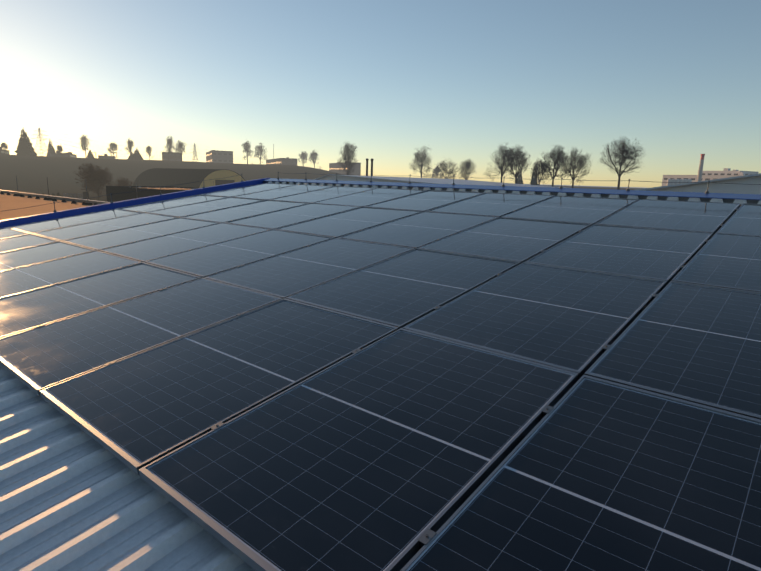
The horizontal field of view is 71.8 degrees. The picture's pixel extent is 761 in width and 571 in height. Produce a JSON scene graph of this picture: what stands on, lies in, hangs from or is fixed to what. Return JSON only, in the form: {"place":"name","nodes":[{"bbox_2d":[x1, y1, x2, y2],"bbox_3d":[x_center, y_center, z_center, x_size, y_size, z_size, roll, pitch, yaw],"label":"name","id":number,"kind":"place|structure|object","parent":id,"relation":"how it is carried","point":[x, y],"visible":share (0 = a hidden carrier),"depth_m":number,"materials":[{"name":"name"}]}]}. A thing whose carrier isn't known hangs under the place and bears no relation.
{"place":"outdoors","nodes":[
{"label":"outdoors","id":0,"kind":"place"},
{"bbox_2d":[0,154,646,201],"bbox_3d":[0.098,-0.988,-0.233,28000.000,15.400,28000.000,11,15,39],"label":"terrain","id":1,"kind":"structure","parent":0,"point":[33,174],"depth_m":249.01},
{"bbox_2d":[0,142,7,154],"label":"hill tree","id":2,"kind":"object","parent":1,"relation":"on","point":[4,145],"visible":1,"depth_m":305.67,"materials":[{"name":"brown plant"}]},
{"bbox_2d":[14,127,36,155],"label":"conifer","id":3,"kind":"object","parent":1,"relation":"on","point":[24,147],"depth_m":289.58,"materials":[{"name":"green plant"}]},
{"bbox_2d":[30,128,49,155],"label":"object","id":4,"kind":"structure","parent":1,"relation":"on","point":[40,137],"depth_m":326.66,"materials":[{"name":"silver metal"}]},
{"bbox_2d":[46,138,55,155],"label":"conifer","id":5,"kind":"object","parent":1,"relation":"on","point":[52,150],"depth_m":346.69,"materials":[{"name":"green plant"}]},
{"bbox_2d":[56,145,62,156],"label":"hill tree","id":6,"kind":"object","parent":1,"relation":"on","point":[59,148],"visible":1,"depth_m":324.54,"materials":[{"name":"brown plant"}]},
{"bbox_2d":[0,177,136,219],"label":"neighboring roof","id":7,"kind":"structure","parent":1,"relation":"on","point":[10,201],"depth_m":19.56,"materials":[{"name":"brown"}]},
{"bbox_2d":[63,192,88,199],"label":"yard fence","id":8,"kind":"object","parent":1,"relation":"on","point":[85,195],"visible":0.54,"depth_m":91.76,"materials":[{"name":"silver metal"}]},
{"bbox_2d":[80,134,89,157],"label":"hill tree","id":9,"kind":"object","parent":1,"relation":"on","point":[83,140],"visible":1,"depth_m":317.64,"materials":[{"name":"brown plant"}]},
{"bbox_2d":[87,149,94,157],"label":"conifer","id":10,"kind":"object","parent":1,"relation":"on","point":[90,155],"depth_m":341.46,"materials":[{"name":"green plant"}]},
{"bbox_2d":[74,163,118,200],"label":"yard tree","id":11,"kind":"object","parent":1,"relation":"on","point":[93,176],"visible":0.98,"depth_m":89.62,"materials":[{"name":"brown plant"}]},
{"bbox_2d":[107,142,116,157],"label":"hill tree","id":12,"kind":"object","parent":1,"relation":"on","point":[112,147],"visible":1,"depth_m":329.62,"materials":[{"name":"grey plant"}]},
{"bbox_2d":[116,177,134,185],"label":"bush","id":13,"kind":"object","parent":1,"relation":"on","point":[125,183],"visible":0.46,"depth_m":98.63,"materials":[{"name":"brown plant"}]},
{"bbox_2d":[124,138,133,153],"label":"hill tree","id":14,"kind":"object","parent":1,"relation":"on","point":[129,144],"visible":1,"depth_m":341.95,"materials":[{"name":"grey plant"}]},
{"bbox_2d":[131,148,142,159],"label":"conifer","id":15,"kind":"object","parent":1,"relation":"on","point":[137,155],"depth_m":331.02,"materials":[{"name":"green plant"}]},
{"bbox_2d":[145,146,153,159],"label":"hill tree","id":16,"kind":"object","parent":1,"relation":"on","point":[149,149],"visible":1,"depth_m":351.59,"materials":[{"name":"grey plant"}]},
{"bbox_2d":[106,180,213,201],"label":"building","id":17,"kind":"structure","parent":1,"relation":"on","point":[123,195],"depth_m":55.05,"materials":[{"name":"concrete"}]},
{"bbox_2d":[164,136,174,160],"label":"hill tree","id":18,"kind":"object","parent":1,"relation":"on","point":[170,143],"visible":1,"depth_m":351.24,"materials":[{"name":"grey plant"}]},
{"bbox_2d":[0,149,360,175],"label":"distant buildings","id":19,"kind":"structure","parent":1,"relation":"on","point":[214,156],"depth_m":413.39,"materials":[{"name":"grey concrete"}]},
{"bbox_2d":[174,140,186,160],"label":"hill tree","id":20,"kind":"object","parent":1,"relation":"on","point":[180,147],"visible":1,"depth_m":362.32,"materials":[{"name":"grey plant"}]},
{"bbox_2d":[133,168,244,187],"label":"arched hangar","id":21,"kind":"structure","parent":1,"relation":"on","point":[160,177],"depth_m":134.24,"materials":[{"name":"grey metal"}]},
{"bbox_2d":[190,143,198,161],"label":"lattice tower","id":22,"kind":"structure","parent":1,"relation":"on","point":[194,150],"depth_m":641.77,"materials":[{"name":"silver metal"}]},
{"bbox_2d":[4,127,321,167],"bbox_3d":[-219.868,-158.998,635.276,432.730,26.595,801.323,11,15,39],"label":"power lines","id":23,"kind":"object","parent":22,"relation":"on","point":[99,147],"visible":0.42,"depth_m":376.07,"materials":[{"name":"grey metal"}]},
{"bbox_2d":[241,141,252,163],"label":"hill tree","id":24,"kind":"object","parent":1,"relation":"on","point":[247,151],"visible":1,"depth_m":394.93,"materials":[{"name":"grey plant"}]},
{"bbox_2d":[253,142,267,163],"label":"hill tree","id":25,"kind":"object","parent":1,"relation":"on","point":[260,152],"visible":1,"depth_m":402.00,"materials":[{"name":"grey plant"}]},
{"bbox_2d":[298,151,307,165],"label":"hill tree","id":26,"kind":"object","parent":1,"relation":"on","point":[303,157],"visible":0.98,"depth_m":423.13,"materials":[{"name":"grey plant"}]},
{"bbox_2d":[308,150,317,167],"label":"hill tree","id":27,"kind":"object","parent":1,"relation":"on","point":[313,155],"visible":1,"depth_m":414.32,"materials":[{"name":"grey plant"}]},
{"bbox_2d":[337,142,357,174],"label":"tree","id":28,"kind":"object","parent":1,"relation":"on","point":[346,152],"visible":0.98,"depth_m":144.97,"materials":[{"name":"brown plant"}]},
{"bbox_2d":[366,159,373,175],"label":"chimneys","id":29,"kind":"object","parent":1,"relation":"on","point":[367,160],"visible":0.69,"depth_m":92.47,"materials":[{"name":"silver metal"}]},
{"bbox_2d":[408,146,433,177],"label":"tree","id":30,"kind":"object","parent":1,"relation":"on","point":[421,161],"visible":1,"depth_m":144.68,"materials":[{"name":"brown plant"}]},
{"bbox_2d":[432,166,442,178],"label":"hill tree","id":31,"kind":"object","parent":1,"relation":"on","point":[435,171],"visible":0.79,"depth_m":329.73,"materials":[{"name":"grey plant"}]},
{"bbox_2d":[314,174,564,187],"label":"neighbour hall","id":32,"kind":"structure","parent":1,"relation":"on","point":[393,179],"depth_m":83.91,"materials":[{"name":"grey metal"}]},
{"bbox_2d":[436,160,457,178],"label":"tree","id":33,"kind":"object","parent":1,"relation":"on","point":[444,165],"visible":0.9,"depth_m":164.27,"materials":[{"name":"brown plant"}]},
{"bbox_2d":[456,159,476,179],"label":"tree","id":34,"kind":"object","parent":1,"relation":"on","point":[467,172],"visible":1,"depth_m":163.37,"materials":[{"name":"grey plant"}]},
{"bbox_2d":[485,141,520,182],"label":"tree","id":35,"kind":"object","parent":1,"relation":"on","point":[504,157],"visible":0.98,"depth_m":118.42,"materials":[{"name":"brown plant"}]},
{"bbox_2d":[504,144,531,183],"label":"tree","id":36,"kind":"object","parent":1,"relation":"on","point":[521,162],"visible":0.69,"depth_m":120.24,"materials":[{"name":"brown plant"}]},
{"bbox_2d":[517,165,522,183],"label":"conifer","id":37,"kind":"object","parent":1,"relation":"on","point":[519,180],"depth_m":312.27,"materials":[{"name":"green plant"}]},
{"bbox_2d":[530,168,537,184],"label":"conifer","id":38,"kind":"object","parent":1,"relation":"on","point":[532,182],"depth_m":319.59,"materials":[{"name":"green plant"}]},
{"bbox_2d":[530,159,550,184],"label":"tree","id":39,"kind":"object","parent":1,"relation":"on","point":[539,167],"visible":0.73,"depth_m":126.03,"materials":[{"name":"grey plant"}]},
{"bbox_2d":[539,145,571,186],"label":"tree","id":40,"kind":"object","parent":1,"relation":"on","point":[557,160],"visible":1,"depth_m":115.22,"materials":[{"name":"grey plant"}]},
{"bbox_2d":[559,147,591,187],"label":"tree","id":41,"kind":"object","parent":1,"relation":"on","point":[581,158],"visible":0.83,"depth_m":117.22,"materials":[{"name":"grey plant"}]},
{"bbox_2d":[599,137,644,189],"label":"tree","id":42,"kind":"object","parent":1,"relation":"on","point":[623,159],"visible":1,"depth_m":107.08,"materials":[{"name":"grey plant"}]},
{"bbox_2d":[637,173,760,193],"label":"neighbour hall","id":43,"kind":"structure","parent":1,"relation":"on","point":[741,186],"depth_m":35.02,"materials":[{"name":"grey metal"}]},
{"bbox_2d":[662,154,758,185],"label":"works building","id":44,"kind":"structure","parent":1,"relation":"on","point":[702,175],"depth_m":341.48,"materials":[{"name":"white concrete"}]},
{"bbox_2d":[0,0,760,187],"label":"sky","id":45,"kind":"structure","parent":0,"point":[459,80],"materials":[{"name":"blue"}]},
{"bbox_3d":[2.683,2.130,7.384,16.320,6.430,26.070,11,15,39],"label":"hall body","id":46,"kind":"object","parent":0,"visible":0},
{"bbox_2d":[0,365,578,570],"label":"roof sheet","id":47,"kind":"object","parent":46,"relation":"on","point":[73,497],"visible":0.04,"depth_m":2.07,"materials":[{"name":"grey"}]},
{"bbox_2d":[0,183,760,570],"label":"solar panel array","id":48,"kind":"object","parent":47,"relation":"on","point":[408,425],"visible":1,"depth_m":2.86,"materials":[{"name":"black glass"}]},
{"bbox_2d":[0,172,760,227],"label":"roof edge trim","id":49,"kind":"structure","parent":47,"relation":"on","point":[706,196],"depth_m":9.04,"materials":[{"name":"blue metal"}]},
{"bbox_2d":[26,185,737,559],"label":"panel clamps","id":50,"kind":"object","parent":47,"relation":"on","point":[428,535],"visible":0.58,"depth_m":2.90,"materials":[{"name":"grey metal"}]}
]}

